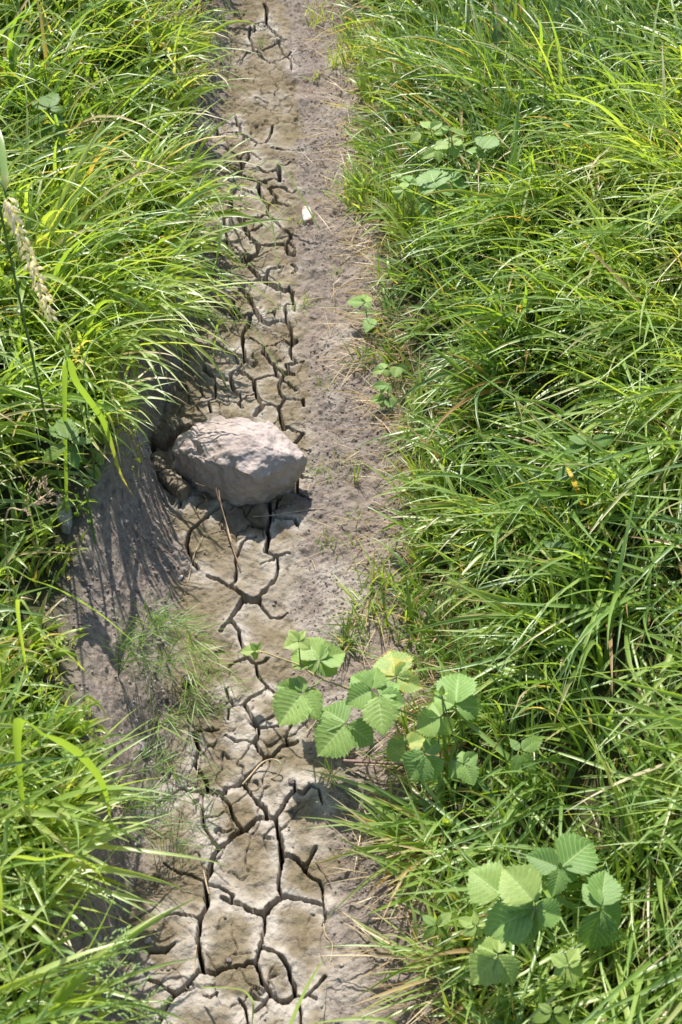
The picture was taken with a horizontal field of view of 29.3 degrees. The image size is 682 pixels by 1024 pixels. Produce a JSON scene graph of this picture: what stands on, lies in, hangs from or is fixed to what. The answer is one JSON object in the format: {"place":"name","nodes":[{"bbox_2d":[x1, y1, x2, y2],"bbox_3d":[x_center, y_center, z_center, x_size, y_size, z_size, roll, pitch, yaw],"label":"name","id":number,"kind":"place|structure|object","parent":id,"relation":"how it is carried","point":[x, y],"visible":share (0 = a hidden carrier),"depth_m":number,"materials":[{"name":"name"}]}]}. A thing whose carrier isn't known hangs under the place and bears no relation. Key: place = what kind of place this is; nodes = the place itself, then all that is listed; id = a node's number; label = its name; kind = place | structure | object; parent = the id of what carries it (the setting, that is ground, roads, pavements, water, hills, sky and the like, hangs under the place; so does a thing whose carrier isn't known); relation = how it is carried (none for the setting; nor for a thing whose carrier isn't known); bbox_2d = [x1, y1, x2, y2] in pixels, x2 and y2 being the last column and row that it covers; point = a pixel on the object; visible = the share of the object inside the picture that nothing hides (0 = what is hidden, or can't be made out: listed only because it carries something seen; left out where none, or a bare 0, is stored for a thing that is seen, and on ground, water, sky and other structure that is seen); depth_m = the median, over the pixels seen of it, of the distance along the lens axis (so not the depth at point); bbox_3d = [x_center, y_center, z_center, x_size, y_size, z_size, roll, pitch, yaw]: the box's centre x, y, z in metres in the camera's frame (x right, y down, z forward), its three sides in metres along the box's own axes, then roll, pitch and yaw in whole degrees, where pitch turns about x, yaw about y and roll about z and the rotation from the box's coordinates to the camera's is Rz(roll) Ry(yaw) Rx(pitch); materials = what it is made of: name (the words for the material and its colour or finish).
{"place":"outdoors","nodes":[
{"label":"outdoors","id":0,"kind":"place"},
{"bbox_2d":[63,962,172,1023],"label":"flowering grass","id":1,"kind":"structure","parent":0,"point":[142,1009],"depth_m":1.40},
{"bbox_2d":[0,0,299,1023],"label":"long grass","id":2,"kind":"structure","parent":0,"point":[98,208],"depth_m":2.25,"materials":[{"name":"plant"}]},
{"bbox_2d":[201,987,254,1023],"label":"arching grass","id":3,"kind":"structure","parent":0,"point":[252,1001],"depth_m":1.61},
{"bbox_2d":[0,0,681,1023],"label":"ground","id":4,"kind":"structure","parent":0,"point":[268,888],"depth_m":2.09,"materials":[{"name":"soil"}]},
{"bbox_2d":[0,131,63,498],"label":"grass stalk","id":5,"kind":"object","parent":4,"relation":"on","point":[12,217],"depth_m":1.60,"materials":[{"name":"plant"}]},
{"bbox_2d":[5,475,63,625],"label":"flowering grass","id":6,"kind":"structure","parent":4,"relation":"on","point":[48,492],"depth_m":1.68,"materials":[{"name":"plant"}]},
{"bbox_2d":[30,92,65,175],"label":"nettle plant","id":7,"kind":"object","parent":4,"relation":"on","point":[51,100],"visible":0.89,"depth_m":2.52,"materials":[{"name":"green plant"}]},
{"bbox_2d":[0,854,111,1017],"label":"arching grass","id":8,"kind":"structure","parent":4,"relation":"on","point":[42,859],"depth_m":1.40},
{"bbox_2d":[15,598,96,700],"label":"arching grass","id":9,"kind":"structure","parent":4,"relation":"on","point":[17,604],"depth_m":1.66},
{"bbox_2d":[13,718,110,822],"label":"arching grass","id":10,"kind":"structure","parent":4,"relation":"on","point":[18,726],"depth_m":1.51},
{"bbox_2d":[56,495,71,533],"bbox_3d":[-0.436,0.006,2.064,0.024,0.039,0.063,-6,48,-5],"label":"flat stone","id":11,"kind":"object","parent":4,"relation":"on","point":[65,527],"visible":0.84,"depth_m":2.05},
{"bbox_2d":[41,417,95,543],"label":"nettle plant","id":12,"kind":"object","parent":4,"relation":"on","point":[62,429],"visible":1,"depth_m":1.90,"materials":[{"name":"green plant"}]},
{"bbox_2d":[0,566,147,702],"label":"arching grass","id":13,"kind":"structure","parent":4,"relation":"on","point":[69,595],"depth_m":1.70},
{"bbox_2d":[48,3,100,88],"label":"foxtail grass","id":14,"kind":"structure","parent":4,"relation":"on","point":[91,5],"depth_m":2.66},
{"bbox_2d":[43,37,110,80],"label":"foxtail grass","id":15,"kind":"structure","parent":4,"relation":"on","point":[95,40],"depth_m":2.56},
{"bbox_2d":[36,924,148,1021],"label":"flowering grass","id":16,"kind":"structure","parent":4,"relation":"on","point":[114,956],"depth_m":1.40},
{"bbox_2d":[62,358,134,512],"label":"arching grass","id":17,"kind":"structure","parent":4,"relation":"on","point":[68,364],"depth_m":1.94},
{"bbox_2d":[0,0,230,1023],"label":"slope crumbs","id":18,"kind":"object","parent":4,"relation":"on","point":[86,591],"visible":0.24,"depth_m":2.01,"materials":[{"name":"soil"}]},
{"bbox_2d":[93,607,185,695],"bbox_3d":[-0.284,0.200,1.913,0.160,0.158,0.105,21,51,18],"label":"horsetail","id":19,"kind":"object","parent":4,"relation":"on","point":[134,656],"visible":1,"depth_m":1.92,"materials":[{"name":"green plant"}]},
{"bbox_2d":[136,741,147,752],"bbox_3d":[-0.295,0.346,1.921,0.021,0.008,0.019,0,48,0],"label":"flat stone","id":20,"kind":"object","parent":4,"relation":"on","point":[140,745],"visible":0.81,"depth_m":1.92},
{"bbox_2d":[133,32,151,116],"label":"foxtail grass","id":21,"kind":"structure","parent":4,"relation":"on","point":[147,35],"depth_m":2.58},
{"bbox_2d":[59,725,229,800],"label":"arching grass","id":22,"kind":"structure","parent":4,"relation":"on","point":[70,759],"depth_m":1.64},
{"bbox_2d":[133,526,186,599],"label":"twig","id":23,"kind":"object","parent":4,"relation":"on","point":[163,553],"visible":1,"depth_m":2.17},
{"bbox_2d":[150,451,170,473],"bbox_3d":[-0.325,-0.086,2.342,0.032,0.040,0.053,-18,51,-16],"label":"mud crust","id":24,"kind":"object","parent":4,"relation":"on","point":[158,461],"visible":0.78,"depth_m":2.33},
{"bbox_2d":[109,588,229,692],"bbox_3d":[-0.248,0.170,2.001,0.189,0.170,0.132,-32,56,-26],"label":"horsetail","id":25,"kind":"object","parent":4,"relation":"on","point":[162,619],"visible":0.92,"depth_m":1.99,"materials":[{"name":"green plant"}]},
{"bbox_2d":[113,763,230,869],"bbox_3d":[-0.235,0.414,1.796,0.165,0.163,0.163,0,48,0],"label":"horsetail","id":26,"kind":"object","parent":4,"relation":"on","point":[146,807],"visible":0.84,"depth_m":1.80,"materials":[{"name":"green plant"}]},
{"bbox_2d":[151,416,194,451],"bbox_3d":[-0.305,-0.143,2.382,0.080,0.069,0.044,-18,51,-16],"label":"rock","id":27,"kind":"object","parent":4,"relation":"on","point":[167,433],"visible":0.84,"depth_m":2.36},
{"bbox_2d":[124,0,223,120],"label":"flowering grass","id":28,"kind":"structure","parent":4,"relation":"on","point":[204,5],"depth_m":2.73,"materials":[{"name":"plant"}]},
{"bbox_2d":[124,726,224,813],"bbox_3d":[-0.225,0.364,1.867,0.148,0.124,0.092,13,49,12],"label":"horsetail","id":29,"kind":"object","parent":4,"relation":"on","point":[163,770],"visible":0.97,"depth_m":1.86,"materials":[{"name":"green plant"}]},
{"bbox_2d":[158,469,191,502],"bbox_3d":[-0.293,-0.050,2.309,0.036,0.047,0.072,-31,55,-25],"label":"rock","id":30,"kind":"object","parent":4,"relation":"on","point":[172,481],"visible":1,"depth_m":2.29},
{"bbox_2d":[172,699,178,705],"bbox_3d":[-0.256,0.295,2.021,0.011,0.007,0.012,0,48,0],"label":"soil clod","id":31,"kind":"object","parent":4,"relation":"on","point":[174,702],"visible":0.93,"depth_m":2.02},
{"bbox_2d":[141,687,210,779],"bbox_3d":[-0.251,0.323,1.913,0.127,0.103,0.109,20,51,17],"label":"horsetail","id":32,"kind":"object","parent":4,"relation":"on","point":[168,722],"visible":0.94,"depth_m":1.92,"materials":[{"name":"green plant"}]},
{"bbox_2d":[146,57,226,138],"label":"flowering grass","id":33,"kind":"structure","parent":4,"relation":"on","point":[210,69],"depth_m":2.73,"materials":[{"name":"plant"}]},
{"bbox_2d":[181,674,193,683],"bbox_3d":[-0.241,0.262,2.049,0.022,0.012,0.019,0,48,0],"label":"soil clod","id":34,"kind":"object","parent":4,"relation":"on","point":[184,677],"visible":0.62,"depth_m":2.04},
{"bbox_2d":[193,945,196,973],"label":"twig","id":35,"kind":"object","parent":4,"relation":"on","point":[195,959],"visible":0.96,"depth_m":1.74,"materials":[{"name":"wood"}]},
{"bbox_2d":[82,156,321,482],"bbox_3d":[-0.245,-0.445,2.413,0.152,0.360,1.048,14,50,13],"label":"grass stalk","id":36,"kind":"object","parent":4,"relation":"on","point":[217,254],"depth_m":2.46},
{"bbox_2d":[168,662,244,744],"bbox_3d":[-0.204,0.296,1.969,0.120,0.085,0.125,0,48,0],"label":"horsetail","id":37,"kind":"object","parent":4,"relation":"on","point":[195,703],"visible":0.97,"depth_m":1.96,"materials":[{"name":"green plant"}]},
{"bbox_2d":[147,593,267,710],"bbox_3d":[-0.211,0.235,1.978,0.203,0.128,0.149,25,53,21],"label":"horsetail","id":38,"kind":"object","parent":4,"relation":"on","point":[193,653],"visible":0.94,"depth_m":2.00,"materials":[{"name":"green plant"}]},
{"bbox_2d":[196,483,240,569],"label":"dry stalk","id":39,"kind":"object","parent":4,"relation":"on","point":[219,499],"visible":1,"depth_m":2.24,"materials":[{"name":"plant"}]},
{"bbox_2d":[202,4,242,68],"bbox_3d":[-0.299,-1.188,3.253,0.124,0.134,0.220,0,48,0],"label":"horsetail","id":40,"kind":"object","parent":4,"relation":"on","point":[219,30],"visible":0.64,"depth_m":3.27,"materials":[{"name":"green plant"}]},
{"bbox_2d":[141,8,322,1020],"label":"mud crumbs","id":41,"kind":"object","parent":4,"relation":"on","point":[224,916],"visible":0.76,"depth_m":1.93,"materials":[{"name":"soil"}]},
{"bbox_2d":[184,318,288,347],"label":"grass stalk","id":42,"kind":"object","parent":4,"relation":"on","point":[245,321],"depth_m":2.46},
{"bbox_2d":[172,415,307,506],"bbox_3d":[-0.177,-0.091,2.309,0.218,0.166,0.152,30,54,24],"label":"boulder","id":43,"kind":"object","parent":4,"relation":"on","point":[239,461],"visible":0.99,"depth_m":2.26,"materials":[{"name":"stone"}]},
{"bbox_2d":[226,185,279,300],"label":"arching grass","id":44,"kind":"structure","parent":4,"relation":"on","point":[228,188],"depth_m":2.68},
{"bbox_2d":[212,319,295,390],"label":"arching grass","id":45,"kind":"structure","parent":4,"relation":"on","point":[218,322],"depth_m":2.46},
{"bbox_2d":[200,188,314,335],"bbox_3d":[-0.145,-0.553,2.715,0.054,0.112,0.533,19,51,16],"label":"grass stalk","id":46,"kind":"object","parent":4,"relation":"on","point":[246,252],"depth_m":2.60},
{"bbox_2d":[242,758,281,784],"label":"twig","id":47,"kind":"object","parent":4,"relation":"on","point":[250,775],"visible":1,"depth_m":1.93,"materials":[{"name":"wood"}]},
{"bbox_2d":[1,0,568,1023],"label":"soil crumbs","id":48,"kind":"object","parent":4,"relation":"on","point":[301,492],"visible":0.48,"depth_m":2.31,"materials":[{"name":"soil"}]},
{"bbox_2d":[253,508,322,516],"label":"twig","id":49,"kind":"object","parent":4,"relation":"on","point":[287,512],"visible":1,"depth_m":2.27,"materials":[{"name":"wood"}]},
{"bbox_2d":[274,206,317,224],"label":"grass tuft","id":50,"kind":"object","parent":4,"relation":"on","point":[299,219],"visible":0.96,"depth_m":2.85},
{"bbox_2d":[290,291,314,311],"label":"grass tuft","id":51,"kind":"object","parent":4,"relation":"on","point":[304,298],"visible":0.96,"depth_m":2.66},
{"bbox_2d":[301,206,312,224],"bbox_3d":[-0.075,-0.648,2.870,0.024,0.026,0.058,-6,48,-5],"label":"stone chip","id":52,"kind":"object","parent":4,"relation":"on","point":[306,216],"visible":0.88,"depth_m":2.85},
{"bbox_2d":[289,956,325,1023],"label":"arching grass","id":53,"kind":"structure","parent":4,"relation":"on","point":[300,1001],"depth_m":1.58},
{"bbox_2d":[294,523,336,552],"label":"grass tuft","id":54,"kind":"object","parent":4,"relation":"on","point":[325,538],"visible":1,"depth_m":2.23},
{"bbox_2d":[300,0,333,27],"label":"grass tuft","id":55,"kind":"object","parent":4,"relation":"on","point":[312,15],"visible":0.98,"depth_m":3.42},
{"bbox_2d":[304,450,338,484],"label":"grass tuft","id":56,"kind":"object","parent":4,"relation":"on","point":[319,467],"visible":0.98,"depth_m":2.35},
{"bbox_2d":[315,857,330,882],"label":"twig","id":57,"kind":"object","parent":4,"relation":"on","point":[323,869],"visible":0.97,"depth_m":1.83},
{"bbox_2d":[239,630,413,758],"bbox_3d":[-0.039,0.263,1.898,0.284,0.170,0.156,23,52,19],"label":"bramble plant","id":58,"kind":"object","parent":4,"relation":"on","point":[292,704],"visible":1,"depth_m":1.86,"materials":[{"name":"green plant"}]},
{"bbox_2d":[313,371,339,392],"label":"grass tuft","id":59,"kind":"object","parent":4,"relation":"on","point":[326,380],"visible":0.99,"depth_m":2.49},
{"bbox_2d":[323,923,332,960],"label":"twig","id":60,"kind":"object","parent":4,"relation":"on","point":[328,939],"visible":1,"depth_m":1.76,"materials":[{"name":"wood"}]},
{"bbox_2d":[312,756,351,789],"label":"grass tuft","id":61,"kind":"object","parent":4,"relation":"on","point":[328,769],"visible":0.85,"depth_m":1.92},
{"bbox_2d":[320,51,348,68],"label":"grass tuft","id":62,"kind":"object","parent":4,"relation":"on","point":[336,65],"visible":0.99,"depth_m":3.25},
{"bbox_2d":[264,304,418,353],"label":"grass stalk","id":63,"kind":"object","parent":4,"relation":"on","point":[348,307],"depth_m":2.53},
{"bbox_2d":[321,37,366,73],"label":"grass tuft","id":64,"kind":"object","parent":4,"relation":"on","point":[341,59],"visible":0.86,"depth_m":3.23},
{"bbox_2d":[317,165,372,204],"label":"grass tuft","id":65,"kind":"object","parent":4,"relation":"on","point":[338,186],"visible":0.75,"depth_m":2.88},
{"bbox_2d":[312,600,380,658],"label":"grass tuft","id":66,"kind":"object","parent":4,"relation":"on","point":[346,638],"visible":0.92,"depth_m":2.08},
{"bbox_2d":[328,443,368,467],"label":"grass tuft","id":67,"kind":"object","parent":4,"relation":"on","point":[344,455],"visible":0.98,"depth_m":2.36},
{"bbox_2d":[326,501,376,525],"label":"grass tuft","id":68,"kind":"object","parent":4,"relation":"on","point":[350,518],"visible":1,"depth_m":2.26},
{"bbox_2d":[311,1017,396,1023],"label":"arching grass","id":69,"kind":"structure","parent":4,"relation":"on","point":[370,1018],"depth_m":1.62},
{"bbox_2d":[331,521,376,557],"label":"grass tuft","id":70,"kind":"object","parent":4,"relation":"on","point":[347,535],"visible":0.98,"depth_m":2.22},
{"bbox_2d":[336,99,371,134],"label":"grass tuft","id":71,"kind":"object","parent":4,"relation":"on","point":[353,118],"visible":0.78,"depth_m":3.07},
{"bbox_2d":[341,157,367,185],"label":"grass tuft","id":72,"kind":"object","parent":4,"relation":"on","point":[352,171],"visible":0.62,"depth_m":2.88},
{"bbox_2d":[346,456,363,486],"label":"grass tuft","id":73,"kind":"object","parent":4,"relation":"on","point":[354,473],"visible":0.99,"depth_m":2.32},
{"bbox_2d":[347,294,380,332],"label":"bramble plant","id":74,"kind":"object","parent":4,"relation":"on","point":[359,301],"visible":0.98,"depth_m":2.55,"materials":[{"name":"green plant"}]},
{"bbox_2d":[325,544,408,648],"bbox_3d":[0.032,0.133,2.099,0.131,0.089,0.179,12,49,10],"label":"grass tuft","id":75,"kind":"object","parent":4,"relation":"on","point":[356,594],"visible":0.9,"depth_m":2.12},
{"bbox_2d":[297,740,448,921],"bbox_3d":[0.033,0.408,1.803,0.237,0.128,0.225,-22,52,-19],"label":"grass tuft","id":76,"kind":"object","parent":4,"relation":"on","point":[394,823],"visible":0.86,"depth_m":1.81,"materials":[{"name":"plant"}]},
{"bbox_2d":[343,759,404,765],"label":"woody stem","id":77,"kind":"object","parent":4,"relation":"on","point":[364,761],"visible":0.7,"depth_m":1.91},
{"bbox_2d":[355,764,402,767],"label":"twig","id":78,"kind":"object","parent":4,"relation":"on","point":[375,765],"visible":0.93,"depth_m":1.91,"materials":[{"name":"wood"}]},
{"bbox_2d":[342,540,422,606],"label":"grass tuft","id":79,"kind":"object","parent":4,"relation":"on","point":[379,571],"visible":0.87,"depth_m":2.13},
{"bbox_2d":[370,380,394,409],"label":"bramble plant","id":80,"kind":"object","parent":4,"relation":"on","point":[382,387],"visible":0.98,"depth_m":2.39,"materials":[{"name":"green plant"}]},
{"bbox_2d":[307,760,458,985],"bbox_3d":[0.075,0.500,1.745,0.189,0.096,0.306,-22,52,-19],"label":"grass tuft","id":81,"kind":"object","parent":4,"relation":"on","point":[392,869],"visible":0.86,"depth_m":1.78,"materials":[{"name":"plant"}]},
{"bbox_2d":[317,905,454,1023],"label":"grass tuft","id":82,"kind":"object","parent":4,"relation":"on","point":[385,942],"visible":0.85,"depth_m":1.69,"materials":[{"name":"plant"}]},
{"bbox_2d":[372,363,408,397],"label":"bramble plant","id":83,"kind":"object","parent":4,"relation":"on","point":[398,370],"visible":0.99,"depth_m":2.42,"materials":[{"name":"green plant"}]},
{"bbox_2d":[372,916,409,919],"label":"twig","id":84,"kind":"object","parent":4,"relation":"on","point":[389,918],"visible":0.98,"depth_m":1.76,"materials":[{"name":"wood"}]},
{"bbox_2d":[362,774,424,836],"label":"grass tuft","id":85,"kind":"object","parent":4,"relation":"on","point":[391,801],"visible":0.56,"depth_m":1.85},
{"bbox_2d":[374,921,418,933],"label":"twig","id":86,"kind":"object","parent":4,"relation":"on","point":[396,930],"visible":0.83,"depth_m":1.74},
{"bbox_2d":[372,650,422,693],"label":"bramble plant","id":87,"kind":"object","parent":4,"relation":"on","point":[391,664],"visible":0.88,"depth_m":1.88,"materials":[{"name":"green plant"}]},
{"bbox_2d":[322,561,481,645],"bbox_3d":[0.101,0.133,2.088,0.224,0.109,0.190,13,49,12],"label":"grass tuft","id":88,"kind":"object","parent":4,"relation":"on","point":[388,614],"visible":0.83,"depth_m":2.08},
{"bbox_2d":[342,434,461,486],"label":"grass stalk","id":89,"kind":"object","parent":4,"relation":"on","point":[414,444],"depth_m":2.24,"materials":[{"name":"plant"}]},
{"bbox_2d":[391,173,434,229],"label":"bramble plant","id":90,"kind":"object","parent":4,"relation":"on","point":[399,191],"visible":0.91,"depth_m":2.67,"materials":[{"name":"green plant"}]},
{"bbox_2d":[386,731,479,794],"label":"bramble plant","id":91,"kind":"object","parent":4,"relation":"on","point":[419,764],"visible":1,"depth_m":1.82,"materials":[{"name":"green plant"}]},
{"bbox_2d":[379,625,491,766],"bbox_3d":[0.113,0.286,1.936,0.194,0.101,0.170,-21,51,-18],"label":"grass tuft","id":92,"kind":"object","parent":4,"relation":"on","point":[412,698],"visible":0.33,"depth_m":1.96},
{"bbox_2d":[422,912,451,948],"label":"nettle plant","id":93,"kind":"object","parent":4,"relation":"on","point":[431,922],"visible":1,"depth_m":1.65,"materials":[{"name":"green plant"}]},
{"bbox_2d":[410,120,467,178],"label":"bramble plant","id":94,"kind":"object","parent":4,"relation":"on","point":[455,146],"visible":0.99,"depth_m":2.70,"materials":[{"name":"green plant"}]},
{"bbox_2d":[416,169,467,232],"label":"bramble plant","id":95,"kind":"object","parent":4,"relation":"on","point":[434,179],"visible":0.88,"depth_m":2.61,"materials":[{"name":"green plant"}]},
{"bbox_2d":[416,672,482,757],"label":"bramble plant","id":96,"kind":"object","parent":4,"relation":"on","point":[458,688],"visible":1,"depth_m":1.84,"materials":[{"name":"green plant"}]},
{"bbox_2d":[457,911,485,972],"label":"bramble plant","id":97,"kind":"object","parent":4,"relation":"on","point":[469,924],"visible":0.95,"depth_m":1.61,"materials":[{"name":"green plant"}]},
{"bbox_2d":[466,136,499,190],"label":"bramble plant","id":98,"kind":"object","parent":4,"relation":"on","point":[487,142],"visible":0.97,"depth_m":2.69,"materials":[{"name":"green plant"}]},
{"bbox_2d":[468,936,520,985],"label":"bramble plant","id":99,"kind":"object","parent":4,"relation":"on","point":[487,966],"visible":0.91,"depth_m":1.59,"materials":[{"name":"green plant"}]},
{"bbox_2d":[320,0,681,1023],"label":"meadow grass","id":100,"kind":"structure","parent":4,"relation":"on","point":[528,46],"depth_m":2.21,"materials":[{"name":"plant"}]},
{"bbox_2d":[466,860,561,949],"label":"bramble plant","id":101,"kind":"object","parent":4,"relation":"on","point":[515,916],"visible":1,"depth_m":1.54,"materials":[{"name":"green plant"}]},
{"bbox_2d":[510,735,542,790],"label":"nettle plant","id":102,"kind":"object","parent":4,"relation":"on","point":[529,744],"visible":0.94,"depth_m":1.77,"materials":[{"name":"green plant"}]},
{"bbox_2d":[528,469,549,504],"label":"nettle plant","id":103,"kind":"object","parent":4,"relation":"on","point":[534,472],"visible":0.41,"depth_m":2.11,"materials":[{"name":"green plant"}]},
{"bbox_2d":[531,1003,570,1023],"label":"nettle plant","id":104,"kind":"object","parent":4,"relation":"on","point":[543,1015],"visible":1,"depth_m":1.50,"materials":[{"name":"green plant"}]},
{"bbox_2d":[543,535,575,608],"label":"nettle plant","id":105,"kind":"object","parent":4,"relation":"on","point":[551,546],"visible":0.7,"depth_m":1.97,"materials":[{"name":"green plant"}]},
{"bbox_2d":[525,832,599,916],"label":"bramble plant","id":106,"kind":"object","parent":4,"relation":"on","point":[575,854],"visible":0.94,"depth_m":1.66,"materials":[{"name":"green plant"}]},
{"bbox_2d":[550,948,583,999],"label":"bramble plant","id":107,"kind":"object","parent":4,"relation":"on","point":[571,960],"visible":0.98,"depth_m":1.58,"materials":[{"name":"green plant"}]},
{"bbox_2d":[554,433,613,533],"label":"nettle plant","id":108,"kind":"object","parent":4,"relation":"on","point":[601,440],"visible":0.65,"depth_m":2.02,"materials":[{"name":"green plant"}]},
{"bbox_2d":[576,869,623,955],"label":"bramble plant","id":109,"kind":"object","parent":4,"relation":"on","point":[598,929],"visible":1,"depth_m":1.62,"materials":[{"name":"green plant"}]},
{"bbox_2d":[242,0,517,1023],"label":"dry grass","id":110,"kind":"structure","parent":0,"point":[350,244],"depth_m":2.31,"materials":[{"name":"plant"}]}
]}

